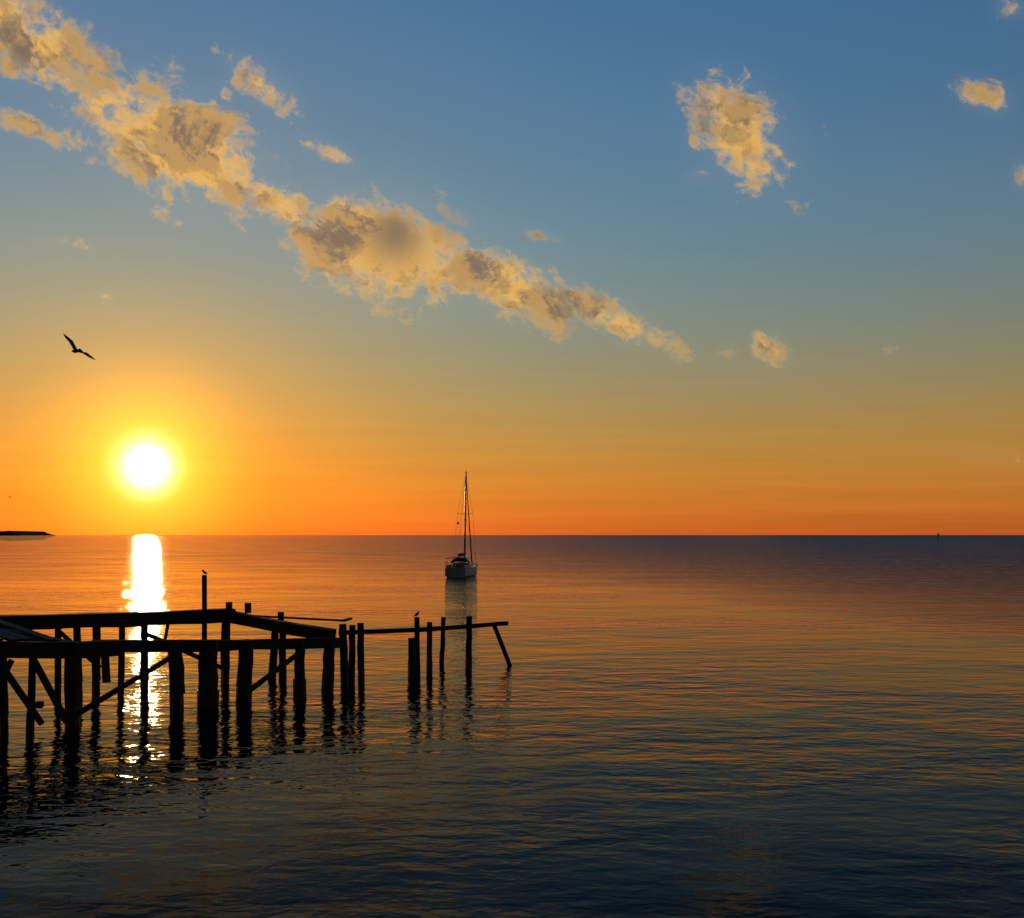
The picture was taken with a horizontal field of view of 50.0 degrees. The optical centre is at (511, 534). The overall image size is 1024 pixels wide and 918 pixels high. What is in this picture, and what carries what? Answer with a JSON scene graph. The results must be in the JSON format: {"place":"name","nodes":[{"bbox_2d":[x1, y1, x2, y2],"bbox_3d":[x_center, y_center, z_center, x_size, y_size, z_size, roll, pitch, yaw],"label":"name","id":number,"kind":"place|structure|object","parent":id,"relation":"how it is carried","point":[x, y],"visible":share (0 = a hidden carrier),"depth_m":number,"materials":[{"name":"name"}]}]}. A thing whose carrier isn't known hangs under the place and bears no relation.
{"place":"outdoors","nodes":[
{"label":"outdoors","id":0,"kind":"place"},
{"bbox_2d":[0,531,57,535],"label":"shore land","id":1,"kind":"structure","parent":0,"point":[22,533],"depth_m":7198.15,"materials":[{"name":"black"}]},
{"bbox_2d":[63,333,94,359],"bbox_3d":[-17.826,-7.599,45.013,0.826,0.294,1.660,0,-33,40],"label":"flying gull","id":2,"kind":"object","parent":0,"point":[75,349],"visible":1,"depth_m":44.92,"materials":[{"name":"grey"}]},
{"bbox_2d":[0,535,1023,917],"bbox_3d":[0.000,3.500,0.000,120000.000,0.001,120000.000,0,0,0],"label":"sea water","id":3,"kind":"structure","parent":0,"point":[736,727],"depth_m":18.80,"materials":[{"name":"liquid"}]},
{"bbox_2d":[0,575,511,735],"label":"ruined pier","id":4,"kind":"structure","parent":3,"relation":"in","point":[20,636],"depth_m":23.22,"materials":[{"name":"brown wood"}]},
{"bbox_2d":[445,471,476,577],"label":"sailboat","id":5,"kind":"object","parent":3,"relation":"on","point":[461,568],"visible":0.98,"depth_m":92.77,"materials":[{"name":"white"}]},
{"bbox_2d":[0,0,1023,534],"label":"sky","id":6,"kind":"structure","parent":0,"point":[614,267],"materials":[{"name":"blue"}]}
]}

